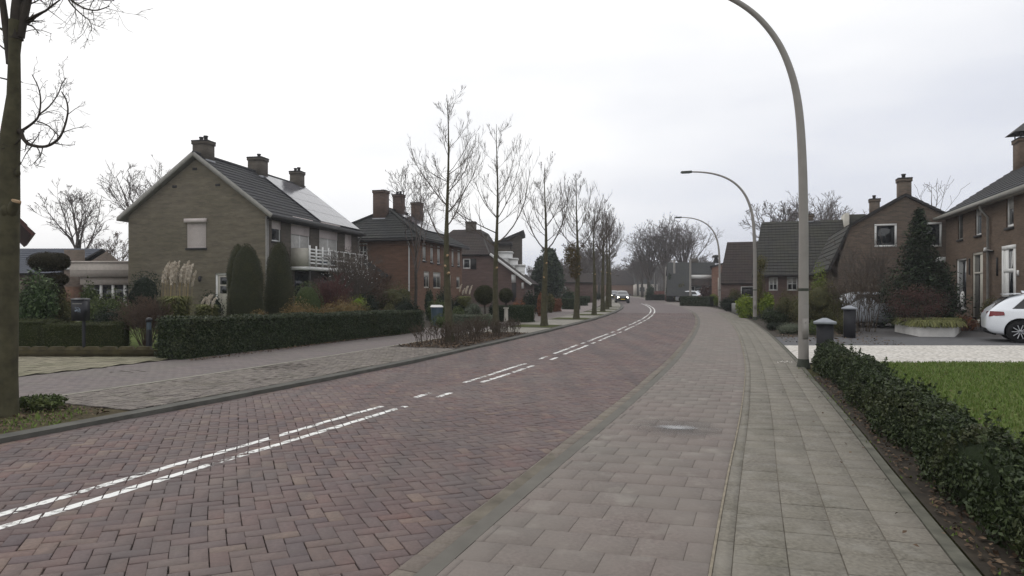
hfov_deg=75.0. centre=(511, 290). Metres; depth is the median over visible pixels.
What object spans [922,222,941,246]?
window
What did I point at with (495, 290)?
street tree
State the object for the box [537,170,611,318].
street tree
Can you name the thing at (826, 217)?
bare tree
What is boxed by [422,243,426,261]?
window
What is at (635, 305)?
road
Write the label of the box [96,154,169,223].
bare tree
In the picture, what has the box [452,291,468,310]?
shrub
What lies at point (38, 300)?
rhododendron
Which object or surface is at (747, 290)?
window
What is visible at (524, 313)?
box hedge
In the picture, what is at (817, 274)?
lime climber
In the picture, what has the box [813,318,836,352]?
gate pillar
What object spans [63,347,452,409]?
parking cobbles
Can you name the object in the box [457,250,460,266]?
window
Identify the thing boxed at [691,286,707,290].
window
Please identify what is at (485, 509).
path bed
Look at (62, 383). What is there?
footpath
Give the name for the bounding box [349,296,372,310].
shrub
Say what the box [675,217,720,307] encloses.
street lamp
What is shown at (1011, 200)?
window
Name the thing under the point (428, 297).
shrub
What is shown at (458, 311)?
shrub
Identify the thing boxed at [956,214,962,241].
window
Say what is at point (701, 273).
white banded house
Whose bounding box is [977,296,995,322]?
shrub
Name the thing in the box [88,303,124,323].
shrub
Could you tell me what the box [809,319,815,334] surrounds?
shrub
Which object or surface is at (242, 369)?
path edge line
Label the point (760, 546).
footpath tiles
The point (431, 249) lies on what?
window
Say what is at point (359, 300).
shrub
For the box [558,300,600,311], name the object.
footpath
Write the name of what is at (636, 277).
bare tree
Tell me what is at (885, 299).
shrub
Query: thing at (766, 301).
shrub
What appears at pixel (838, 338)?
leaf litter
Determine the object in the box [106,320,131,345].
box hedge
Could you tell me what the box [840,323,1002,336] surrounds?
courtyard paving
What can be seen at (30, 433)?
kerb
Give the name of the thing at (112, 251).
bare tree
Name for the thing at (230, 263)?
clipped yew
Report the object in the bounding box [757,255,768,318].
ivy covered trunk
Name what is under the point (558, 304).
beech hedge
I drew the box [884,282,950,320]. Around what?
red maple
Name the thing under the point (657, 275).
bare tree
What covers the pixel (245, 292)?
clipped yew
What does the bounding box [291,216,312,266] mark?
window
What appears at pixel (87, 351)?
garden edging
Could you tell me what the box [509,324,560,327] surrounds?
tree pit grass
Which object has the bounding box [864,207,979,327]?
conifer
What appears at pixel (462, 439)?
road
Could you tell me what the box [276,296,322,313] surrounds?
heather mound
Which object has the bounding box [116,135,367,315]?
semi detached house
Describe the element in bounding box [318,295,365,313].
heather mound
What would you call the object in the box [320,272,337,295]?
window
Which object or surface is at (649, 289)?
shrub
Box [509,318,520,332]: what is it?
twiggy shrub
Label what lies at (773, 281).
window
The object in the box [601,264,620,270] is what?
bare tree
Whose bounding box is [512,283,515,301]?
door
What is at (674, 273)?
utility pole
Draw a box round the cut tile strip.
[712,313,749,575]
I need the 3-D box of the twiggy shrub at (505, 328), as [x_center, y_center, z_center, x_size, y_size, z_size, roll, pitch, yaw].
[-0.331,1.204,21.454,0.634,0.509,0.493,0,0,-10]
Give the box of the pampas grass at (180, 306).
[156,260,197,316]
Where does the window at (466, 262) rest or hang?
in the catslide roof house at (477, 261)
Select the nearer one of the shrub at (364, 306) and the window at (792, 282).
the shrub at (364, 306)
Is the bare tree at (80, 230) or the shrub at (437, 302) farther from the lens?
the bare tree at (80, 230)
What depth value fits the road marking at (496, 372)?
12.27 m
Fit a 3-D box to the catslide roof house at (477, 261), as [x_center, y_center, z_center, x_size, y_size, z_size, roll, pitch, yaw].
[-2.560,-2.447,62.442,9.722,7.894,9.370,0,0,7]
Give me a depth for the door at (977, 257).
27.90 m
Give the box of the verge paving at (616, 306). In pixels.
[485,297,620,332]
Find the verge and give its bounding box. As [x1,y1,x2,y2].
[0,304,620,433]
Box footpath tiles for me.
[719,313,962,575]
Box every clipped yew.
[225,244,240,314]
[227,243,265,315]
[263,241,294,313]
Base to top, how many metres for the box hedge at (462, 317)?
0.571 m
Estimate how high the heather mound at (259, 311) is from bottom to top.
0.952 m
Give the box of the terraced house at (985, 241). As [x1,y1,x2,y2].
[933,123,1023,326]
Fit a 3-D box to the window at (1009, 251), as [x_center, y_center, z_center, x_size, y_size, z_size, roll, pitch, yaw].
[18.236,-0.147,24.455,0.090,2.994,1.282,0,0,19]
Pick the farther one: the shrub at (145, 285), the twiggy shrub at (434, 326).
the shrub at (145, 285)
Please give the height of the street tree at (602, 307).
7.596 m
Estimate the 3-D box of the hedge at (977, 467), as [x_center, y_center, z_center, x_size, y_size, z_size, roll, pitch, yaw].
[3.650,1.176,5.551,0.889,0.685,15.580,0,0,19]
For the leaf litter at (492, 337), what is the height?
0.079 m
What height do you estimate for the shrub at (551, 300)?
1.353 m
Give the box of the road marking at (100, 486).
[0,406,383,515]
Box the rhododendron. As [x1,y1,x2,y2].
[19,267,59,320]
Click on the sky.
(632, 96)
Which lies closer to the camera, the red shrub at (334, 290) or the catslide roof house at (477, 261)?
the red shrub at (334, 290)
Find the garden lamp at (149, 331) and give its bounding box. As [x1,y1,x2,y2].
[146,317,151,346]
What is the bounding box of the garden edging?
[19,346,157,356]
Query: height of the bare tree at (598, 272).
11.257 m
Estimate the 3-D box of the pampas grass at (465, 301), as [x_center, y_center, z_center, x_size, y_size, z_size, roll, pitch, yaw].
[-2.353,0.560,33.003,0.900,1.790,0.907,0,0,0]
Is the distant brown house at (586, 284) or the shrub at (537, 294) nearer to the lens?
the shrub at (537, 294)
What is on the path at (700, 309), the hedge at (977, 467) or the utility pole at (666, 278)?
the utility pole at (666, 278)
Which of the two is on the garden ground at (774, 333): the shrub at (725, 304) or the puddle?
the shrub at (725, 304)
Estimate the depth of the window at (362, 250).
44.01 m
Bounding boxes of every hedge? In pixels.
[19,318,61,347]
[40,321,123,347]
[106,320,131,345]
[152,309,424,359]
[452,313,492,326]
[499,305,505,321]
[506,304,534,321]
[522,298,562,311]
[561,298,580,308]
[580,297,587,305]
[645,294,664,299]
[679,295,717,306]
[811,338,1023,575]
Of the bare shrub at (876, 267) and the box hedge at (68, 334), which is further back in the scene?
the bare shrub at (876, 267)
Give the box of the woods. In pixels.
[525,274,662,293]
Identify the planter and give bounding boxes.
[890,317,970,336]
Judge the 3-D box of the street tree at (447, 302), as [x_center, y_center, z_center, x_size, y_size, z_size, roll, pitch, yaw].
[-1.812,-2.141,18.603,2.264,7.201,1.712,0,0,-9]
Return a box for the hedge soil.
[813,376,1023,575]
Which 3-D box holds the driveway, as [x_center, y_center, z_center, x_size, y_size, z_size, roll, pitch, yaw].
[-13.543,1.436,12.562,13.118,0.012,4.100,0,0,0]
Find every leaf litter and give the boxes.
[0,402,109,430]
[189,331,417,359]
[394,331,525,347]
[773,330,904,344]
[807,375,960,572]
[817,378,1021,574]
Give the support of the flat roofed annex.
on the garden ground at (425, 324)
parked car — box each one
[675,290,700,300]
[839,292,894,325]
[980,291,1023,342]
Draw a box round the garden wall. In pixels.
[732,303,757,317]
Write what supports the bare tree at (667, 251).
on the ground at (876, 450)
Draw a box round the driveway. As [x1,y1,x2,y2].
[18,357,172,375]
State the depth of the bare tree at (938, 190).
45.70 m
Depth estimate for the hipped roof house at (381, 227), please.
44.51 m
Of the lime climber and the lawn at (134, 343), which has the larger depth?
the lime climber
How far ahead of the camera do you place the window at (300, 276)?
34.27 m
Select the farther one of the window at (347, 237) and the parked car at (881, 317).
the window at (347, 237)
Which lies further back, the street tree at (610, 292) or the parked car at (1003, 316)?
the street tree at (610, 292)
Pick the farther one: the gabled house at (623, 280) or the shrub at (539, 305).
the gabled house at (623, 280)
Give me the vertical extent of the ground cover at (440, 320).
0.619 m
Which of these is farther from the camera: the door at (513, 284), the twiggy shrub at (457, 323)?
the door at (513, 284)
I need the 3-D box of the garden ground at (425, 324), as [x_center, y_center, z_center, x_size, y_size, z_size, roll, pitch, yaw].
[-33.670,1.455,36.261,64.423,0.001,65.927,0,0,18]
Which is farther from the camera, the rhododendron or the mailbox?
the rhododendron
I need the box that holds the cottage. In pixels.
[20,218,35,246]
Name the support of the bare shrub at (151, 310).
on the lawn at (134, 343)
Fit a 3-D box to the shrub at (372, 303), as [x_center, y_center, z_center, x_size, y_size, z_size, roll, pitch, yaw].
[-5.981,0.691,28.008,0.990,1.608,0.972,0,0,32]
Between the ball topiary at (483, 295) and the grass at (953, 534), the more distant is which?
the ball topiary at (483, 295)
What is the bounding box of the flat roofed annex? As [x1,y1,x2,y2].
[65,261,127,306]
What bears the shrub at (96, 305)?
on the lawn at (134, 343)
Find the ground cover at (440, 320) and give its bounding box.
[430,313,454,327]
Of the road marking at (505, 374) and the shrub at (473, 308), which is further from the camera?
the shrub at (473, 308)
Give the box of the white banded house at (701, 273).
[666,258,714,300]
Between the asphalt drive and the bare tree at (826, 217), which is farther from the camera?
the bare tree at (826, 217)
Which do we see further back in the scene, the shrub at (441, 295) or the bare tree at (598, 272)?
the bare tree at (598, 272)
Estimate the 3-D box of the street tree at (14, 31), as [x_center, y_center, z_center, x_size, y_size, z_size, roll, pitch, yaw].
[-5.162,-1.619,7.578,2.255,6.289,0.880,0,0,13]
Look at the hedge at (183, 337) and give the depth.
16.19 m
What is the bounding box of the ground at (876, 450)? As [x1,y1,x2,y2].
[42,294,984,575]
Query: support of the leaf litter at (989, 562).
on the hedge soil
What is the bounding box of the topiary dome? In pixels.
[293,281,323,312]
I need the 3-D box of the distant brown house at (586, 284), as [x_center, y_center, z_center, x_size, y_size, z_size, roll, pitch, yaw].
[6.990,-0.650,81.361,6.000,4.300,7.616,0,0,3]
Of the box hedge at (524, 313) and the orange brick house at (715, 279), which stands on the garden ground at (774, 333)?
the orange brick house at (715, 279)
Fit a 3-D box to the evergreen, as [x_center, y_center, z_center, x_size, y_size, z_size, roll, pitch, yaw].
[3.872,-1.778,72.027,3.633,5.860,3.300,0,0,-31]
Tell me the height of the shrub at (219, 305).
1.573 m
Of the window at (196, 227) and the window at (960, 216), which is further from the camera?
the window at (196, 227)
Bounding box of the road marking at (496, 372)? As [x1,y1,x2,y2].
[464,363,526,382]
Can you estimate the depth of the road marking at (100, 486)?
5.56 m
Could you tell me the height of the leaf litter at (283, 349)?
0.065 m
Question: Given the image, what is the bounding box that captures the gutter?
[389,318,697,575]
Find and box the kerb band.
[413,297,699,575]
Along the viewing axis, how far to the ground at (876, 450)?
5.42 m
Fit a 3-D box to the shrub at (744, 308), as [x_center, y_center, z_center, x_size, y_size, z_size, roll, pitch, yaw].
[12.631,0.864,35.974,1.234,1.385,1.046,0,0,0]
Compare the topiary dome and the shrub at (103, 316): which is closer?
the shrub at (103, 316)
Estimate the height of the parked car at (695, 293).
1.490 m
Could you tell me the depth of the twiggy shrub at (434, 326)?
17.88 m
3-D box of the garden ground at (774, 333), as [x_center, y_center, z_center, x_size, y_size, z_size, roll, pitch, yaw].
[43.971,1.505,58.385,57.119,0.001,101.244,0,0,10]
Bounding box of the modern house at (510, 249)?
[491,230,525,274]
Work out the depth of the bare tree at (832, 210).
52.10 m
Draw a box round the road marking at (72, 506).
[0,406,407,528]
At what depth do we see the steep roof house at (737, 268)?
56.47 m
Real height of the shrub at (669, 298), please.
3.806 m
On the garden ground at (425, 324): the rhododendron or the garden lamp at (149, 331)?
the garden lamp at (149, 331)
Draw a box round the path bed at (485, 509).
[408,312,920,575]
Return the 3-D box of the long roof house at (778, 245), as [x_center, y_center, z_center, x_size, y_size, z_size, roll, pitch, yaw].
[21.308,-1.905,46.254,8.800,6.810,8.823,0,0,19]
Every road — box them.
[0,313,694,575]
[605,296,690,312]
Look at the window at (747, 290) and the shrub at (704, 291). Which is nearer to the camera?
the window at (747, 290)
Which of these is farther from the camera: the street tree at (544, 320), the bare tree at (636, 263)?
the bare tree at (636, 263)
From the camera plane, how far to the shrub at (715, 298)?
61.74 m
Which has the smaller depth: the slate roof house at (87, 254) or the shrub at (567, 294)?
the slate roof house at (87, 254)
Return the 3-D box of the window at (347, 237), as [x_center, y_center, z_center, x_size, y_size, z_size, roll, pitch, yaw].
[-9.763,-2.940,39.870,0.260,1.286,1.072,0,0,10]
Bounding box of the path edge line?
[62,312,580,395]
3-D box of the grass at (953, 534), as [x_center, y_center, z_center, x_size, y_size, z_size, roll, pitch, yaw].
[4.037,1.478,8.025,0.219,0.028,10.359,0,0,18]
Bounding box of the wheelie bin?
[430,305,442,325]
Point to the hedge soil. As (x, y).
(982, 565)
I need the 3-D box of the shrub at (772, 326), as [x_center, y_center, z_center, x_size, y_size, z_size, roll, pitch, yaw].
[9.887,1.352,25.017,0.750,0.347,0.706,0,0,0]
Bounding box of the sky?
[0,0,1023,276]
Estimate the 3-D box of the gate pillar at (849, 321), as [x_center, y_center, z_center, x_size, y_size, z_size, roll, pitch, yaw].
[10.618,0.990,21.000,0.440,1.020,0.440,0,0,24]
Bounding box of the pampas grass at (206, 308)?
[190,294,221,316]
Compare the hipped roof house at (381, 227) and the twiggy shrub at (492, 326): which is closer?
the twiggy shrub at (492, 326)
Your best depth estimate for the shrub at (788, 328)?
22.78 m
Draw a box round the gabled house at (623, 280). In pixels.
[596,271,634,295]
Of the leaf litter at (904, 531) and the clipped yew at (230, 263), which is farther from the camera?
the clipped yew at (230, 263)
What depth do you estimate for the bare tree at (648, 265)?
114.61 m
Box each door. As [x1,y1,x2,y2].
[216,273,226,315]
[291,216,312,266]
[319,221,339,265]
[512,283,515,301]
[802,319,808,338]
[973,252,982,322]
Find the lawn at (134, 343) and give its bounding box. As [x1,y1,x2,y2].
[75,321,157,347]
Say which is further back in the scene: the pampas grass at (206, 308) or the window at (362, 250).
the window at (362, 250)
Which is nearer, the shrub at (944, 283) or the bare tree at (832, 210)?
the shrub at (944, 283)
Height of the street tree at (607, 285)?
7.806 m
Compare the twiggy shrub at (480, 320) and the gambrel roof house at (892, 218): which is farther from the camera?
the gambrel roof house at (892, 218)
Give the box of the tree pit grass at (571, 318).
[553,318,589,319]
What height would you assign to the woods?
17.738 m
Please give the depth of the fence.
102.00 m
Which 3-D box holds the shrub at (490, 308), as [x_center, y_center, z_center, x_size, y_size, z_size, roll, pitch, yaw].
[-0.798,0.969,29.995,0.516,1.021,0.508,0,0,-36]
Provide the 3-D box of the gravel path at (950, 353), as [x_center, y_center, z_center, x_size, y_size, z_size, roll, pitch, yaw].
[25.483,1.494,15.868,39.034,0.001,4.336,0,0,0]
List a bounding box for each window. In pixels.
[184,218,206,249]
[271,220,280,242]
[295,271,307,295]
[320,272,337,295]
[345,234,350,251]
[359,243,366,258]
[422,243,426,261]
[424,271,428,287]
[430,245,433,263]
[433,272,439,288]
[437,246,440,264]
[456,277,459,288]
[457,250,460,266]
[463,259,469,268]
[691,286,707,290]
[741,287,752,296]
[769,277,777,290]
[787,277,797,290]
[875,224,896,246]
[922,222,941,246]
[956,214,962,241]
[956,258,966,311]
[973,209,981,237]
[1002,244,1015,296]
[1004,197,1013,230]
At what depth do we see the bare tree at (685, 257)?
117.11 m
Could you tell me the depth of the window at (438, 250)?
46.86 m
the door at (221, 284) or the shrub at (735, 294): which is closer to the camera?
the door at (221, 284)
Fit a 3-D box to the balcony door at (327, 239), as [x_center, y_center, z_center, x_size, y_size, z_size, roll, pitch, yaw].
[-10.228,-2.561,37.288,0.260,2.378,2.384,0,0,10]
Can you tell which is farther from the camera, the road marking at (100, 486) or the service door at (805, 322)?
the service door at (805, 322)
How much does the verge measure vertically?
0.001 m
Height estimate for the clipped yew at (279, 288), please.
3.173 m
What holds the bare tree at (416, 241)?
on the garden ground at (425, 324)
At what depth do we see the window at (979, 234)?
27.73 m
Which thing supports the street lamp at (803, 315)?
on the footpath tiles
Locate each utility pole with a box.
[664,260,672,299]
[672,260,674,301]
[689,258,690,295]
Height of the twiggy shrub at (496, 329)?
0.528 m
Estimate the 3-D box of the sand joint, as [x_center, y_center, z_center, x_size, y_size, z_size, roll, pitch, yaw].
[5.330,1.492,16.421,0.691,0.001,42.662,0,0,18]
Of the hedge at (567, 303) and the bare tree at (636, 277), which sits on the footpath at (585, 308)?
the hedge at (567, 303)
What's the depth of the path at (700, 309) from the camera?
57.65 m
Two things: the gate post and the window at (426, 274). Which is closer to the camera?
the gate post
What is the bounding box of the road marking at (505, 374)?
[483,365,534,381]
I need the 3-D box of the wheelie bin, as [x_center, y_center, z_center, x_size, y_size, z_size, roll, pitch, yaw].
[-2.958,1.021,26.210,0.440,0.868,0.540,0,0,-17]
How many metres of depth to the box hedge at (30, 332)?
16.64 m
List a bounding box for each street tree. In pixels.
[0,0,152,416]
[407,84,488,341]
[424,114,541,332]
[511,151,576,325]
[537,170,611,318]
[568,202,613,314]
[580,199,621,311]
[590,214,625,306]
[595,207,619,308]
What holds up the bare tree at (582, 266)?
on the ground at (876, 450)
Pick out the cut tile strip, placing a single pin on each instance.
(723, 558)
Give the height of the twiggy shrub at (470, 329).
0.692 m
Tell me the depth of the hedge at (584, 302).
62.18 m
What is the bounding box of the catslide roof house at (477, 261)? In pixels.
[449,221,538,306]
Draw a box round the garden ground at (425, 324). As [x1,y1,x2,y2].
[18,307,561,376]
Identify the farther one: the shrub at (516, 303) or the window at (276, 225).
the shrub at (516, 303)
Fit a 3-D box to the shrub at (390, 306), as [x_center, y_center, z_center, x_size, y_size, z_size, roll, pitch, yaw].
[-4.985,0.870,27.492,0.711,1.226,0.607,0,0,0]
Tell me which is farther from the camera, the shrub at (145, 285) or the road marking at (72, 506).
the shrub at (145, 285)
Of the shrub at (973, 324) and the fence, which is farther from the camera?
the fence
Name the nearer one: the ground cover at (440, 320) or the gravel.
the gravel
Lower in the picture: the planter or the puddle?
the puddle
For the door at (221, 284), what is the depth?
31.47 m
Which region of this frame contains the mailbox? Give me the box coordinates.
[70,298,89,347]
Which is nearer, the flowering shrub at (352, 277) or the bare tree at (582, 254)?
the flowering shrub at (352, 277)
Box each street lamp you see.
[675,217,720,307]
[681,171,757,319]
[729,0,810,368]
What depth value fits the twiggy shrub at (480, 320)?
22.07 m
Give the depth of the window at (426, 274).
44.69 m
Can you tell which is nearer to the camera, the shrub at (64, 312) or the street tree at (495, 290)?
the shrub at (64, 312)
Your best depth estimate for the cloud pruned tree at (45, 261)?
19.79 m
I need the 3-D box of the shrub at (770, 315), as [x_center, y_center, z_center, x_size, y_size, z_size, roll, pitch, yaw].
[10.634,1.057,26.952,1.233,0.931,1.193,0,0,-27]
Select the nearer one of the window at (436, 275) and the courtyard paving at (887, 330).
the courtyard paving at (887, 330)
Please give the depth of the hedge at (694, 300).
62.50 m
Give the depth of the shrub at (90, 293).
23.92 m
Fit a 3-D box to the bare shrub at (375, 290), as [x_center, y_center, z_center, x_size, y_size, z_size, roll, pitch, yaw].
[-6.773,-0.019,31.023,3.004,2.961,2.954,0,0,0]
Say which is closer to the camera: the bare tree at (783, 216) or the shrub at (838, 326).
the shrub at (838, 326)
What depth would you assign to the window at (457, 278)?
50.85 m
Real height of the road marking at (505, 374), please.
0.015 m
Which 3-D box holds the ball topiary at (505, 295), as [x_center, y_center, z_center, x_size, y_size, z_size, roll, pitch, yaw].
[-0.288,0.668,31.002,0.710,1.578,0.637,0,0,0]
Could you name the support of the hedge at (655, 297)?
on the garden ground at (774, 333)
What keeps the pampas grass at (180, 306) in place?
on the lawn at (134, 343)
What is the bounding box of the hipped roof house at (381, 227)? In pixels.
[351,190,468,311]
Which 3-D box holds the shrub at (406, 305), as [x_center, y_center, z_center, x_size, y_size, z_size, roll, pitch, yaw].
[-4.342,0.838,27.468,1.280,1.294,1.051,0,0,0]
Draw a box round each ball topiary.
[474,285,492,313]
[498,288,512,307]
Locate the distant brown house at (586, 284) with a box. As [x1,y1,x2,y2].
[555,274,592,302]
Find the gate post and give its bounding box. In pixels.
[503,308,508,321]
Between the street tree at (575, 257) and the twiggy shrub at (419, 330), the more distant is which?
the street tree at (575, 257)
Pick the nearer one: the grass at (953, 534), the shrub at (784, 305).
the grass at (953, 534)
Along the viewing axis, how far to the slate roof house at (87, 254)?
41.97 m
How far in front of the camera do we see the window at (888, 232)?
33.30 m
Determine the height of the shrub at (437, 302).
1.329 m
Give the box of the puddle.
[664,426,687,428]
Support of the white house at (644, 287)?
on the ground at (876, 450)
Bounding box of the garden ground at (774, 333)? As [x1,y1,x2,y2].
[676,301,842,338]
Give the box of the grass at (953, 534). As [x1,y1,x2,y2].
[798,367,1000,574]
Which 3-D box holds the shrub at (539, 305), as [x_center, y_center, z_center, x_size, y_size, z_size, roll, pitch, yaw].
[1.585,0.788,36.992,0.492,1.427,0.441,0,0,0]
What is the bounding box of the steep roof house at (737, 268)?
[721,242,757,307]
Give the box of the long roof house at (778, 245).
[752,213,865,308]
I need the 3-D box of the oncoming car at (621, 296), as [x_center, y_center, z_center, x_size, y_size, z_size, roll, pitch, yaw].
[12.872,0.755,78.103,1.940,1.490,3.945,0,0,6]
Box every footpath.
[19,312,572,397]
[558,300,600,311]
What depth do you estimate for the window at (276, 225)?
31.87 m
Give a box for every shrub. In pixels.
[19,393,68,411]
[53,289,76,322]
[78,275,98,321]
[87,287,131,320]
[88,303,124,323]
[107,294,174,345]
[123,267,162,327]
[194,287,224,315]
[303,272,353,308]
[317,241,384,301]
[338,259,395,304]
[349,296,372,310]
[352,294,368,306]
[359,289,380,310]
[375,281,414,309]
[383,297,394,309]
[394,295,420,310]
[408,322,437,345]
[424,286,433,320]
[425,293,444,320]
[431,320,451,343]
[435,289,454,316]
[439,322,465,345]
[443,321,465,342]
[444,319,465,336]
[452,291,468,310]
[452,306,465,315]
[459,317,485,341]
[461,318,481,340]
[464,298,482,314]
[465,313,488,331]
[468,318,484,337]
[477,318,500,337]
[488,302,499,314]
[489,321,502,335]
[490,320,508,336]
[493,321,510,333]
[505,316,518,331]
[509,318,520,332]
[510,298,523,305]
[522,290,536,312]
[534,289,541,313]
[537,293,541,315]
[547,293,555,312]
[560,287,574,301]
[645,284,653,295]
[665,273,672,301]
[699,282,710,295]
[710,294,717,305]
[719,296,736,310]
[727,287,742,300]
[735,293,752,317]
[757,291,774,316]
[760,305,789,324]
[766,322,783,329]
[773,290,797,324]
[776,322,797,333]
[787,272,856,324]
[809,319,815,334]
[822,226,908,325]
[823,267,896,331]
[834,314,842,333]
[877,272,915,326]
[908,251,960,317]
[958,315,978,330]
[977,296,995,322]
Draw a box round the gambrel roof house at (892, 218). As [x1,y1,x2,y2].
[809,174,945,292]
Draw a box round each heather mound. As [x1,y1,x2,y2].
[250,308,267,315]
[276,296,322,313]
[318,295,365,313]
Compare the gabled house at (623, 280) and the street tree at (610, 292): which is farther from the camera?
the gabled house at (623, 280)
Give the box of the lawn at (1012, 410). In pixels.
[890,362,1023,442]
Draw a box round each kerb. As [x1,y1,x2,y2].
[0,299,622,443]
[675,301,981,575]
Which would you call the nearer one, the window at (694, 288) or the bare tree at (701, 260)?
the window at (694, 288)
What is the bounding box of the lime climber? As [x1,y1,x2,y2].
[811,262,826,289]
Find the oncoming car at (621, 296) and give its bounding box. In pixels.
[614,290,630,302]
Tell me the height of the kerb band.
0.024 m
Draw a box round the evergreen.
[531,248,566,298]
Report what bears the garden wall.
on the garden ground at (774, 333)
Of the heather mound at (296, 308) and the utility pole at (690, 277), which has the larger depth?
the utility pole at (690, 277)
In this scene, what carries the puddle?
on the cycle path at (543, 524)
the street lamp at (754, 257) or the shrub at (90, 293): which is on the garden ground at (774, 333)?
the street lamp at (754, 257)
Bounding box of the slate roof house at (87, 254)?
[19,248,117,292]
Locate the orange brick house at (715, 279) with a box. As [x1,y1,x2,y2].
[710,255,722,296]
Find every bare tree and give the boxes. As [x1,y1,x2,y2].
[28,178,115,247]
[79,230,127,260]
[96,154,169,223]
[380,162,458,307]
[525,265,534,277]
[560,257,595,273]
[561,234,601,273]
[584,246,618,294]
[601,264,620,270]
[620,260,650,295]
[621,251,660,296]
[622,219,678,287]
[628,212,691,290]
[650,259,663,290]
[654,218,723,261]
[689,254,717,263]
[739,200,798,241]
[777,190,855,220]
[814,199,838,219]
[914,178,969,208]
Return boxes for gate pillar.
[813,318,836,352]
[841,305,857,337]
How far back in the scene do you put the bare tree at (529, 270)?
104.48 m
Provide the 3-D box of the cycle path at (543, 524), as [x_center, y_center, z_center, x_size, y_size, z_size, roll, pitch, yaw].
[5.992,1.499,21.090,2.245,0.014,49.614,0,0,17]
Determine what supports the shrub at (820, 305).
on the garden ground at (774, 333)
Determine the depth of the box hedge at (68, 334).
15.24 m
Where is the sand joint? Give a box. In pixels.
[708,319,745,575]
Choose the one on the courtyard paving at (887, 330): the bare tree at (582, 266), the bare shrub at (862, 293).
the bare shrub at (862, 293)
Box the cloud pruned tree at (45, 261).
[25,251,70,300]
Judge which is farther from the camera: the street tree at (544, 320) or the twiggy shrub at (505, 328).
the street tree at (544, 320)
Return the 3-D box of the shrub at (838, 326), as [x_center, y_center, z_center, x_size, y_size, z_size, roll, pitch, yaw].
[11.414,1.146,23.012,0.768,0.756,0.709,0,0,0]
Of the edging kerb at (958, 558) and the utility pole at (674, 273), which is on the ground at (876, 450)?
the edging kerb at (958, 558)
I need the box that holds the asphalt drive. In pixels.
[775,337,1023,344]
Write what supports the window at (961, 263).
in the terraced house at (985, 241)
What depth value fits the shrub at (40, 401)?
8.01 m
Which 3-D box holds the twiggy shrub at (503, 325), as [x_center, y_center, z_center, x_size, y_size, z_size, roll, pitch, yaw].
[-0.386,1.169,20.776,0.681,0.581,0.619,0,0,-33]
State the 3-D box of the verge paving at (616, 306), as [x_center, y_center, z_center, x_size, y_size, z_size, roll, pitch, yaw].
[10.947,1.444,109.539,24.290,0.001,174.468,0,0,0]
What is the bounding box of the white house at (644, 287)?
[633,277,653,294]
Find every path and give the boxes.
[436,312,744,575]
[629,296,729,312]
[784,345,1023,362]
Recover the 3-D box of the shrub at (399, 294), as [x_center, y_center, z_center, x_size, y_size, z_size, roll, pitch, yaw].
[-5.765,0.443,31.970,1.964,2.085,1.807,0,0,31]
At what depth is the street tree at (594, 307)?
38.94 m
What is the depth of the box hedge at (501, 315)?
30.54 m
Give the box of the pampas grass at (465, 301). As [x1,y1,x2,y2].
[456,284,472,306]
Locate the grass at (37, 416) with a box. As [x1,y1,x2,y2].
[0,405,103,433]
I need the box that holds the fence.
[653,291,664,294]

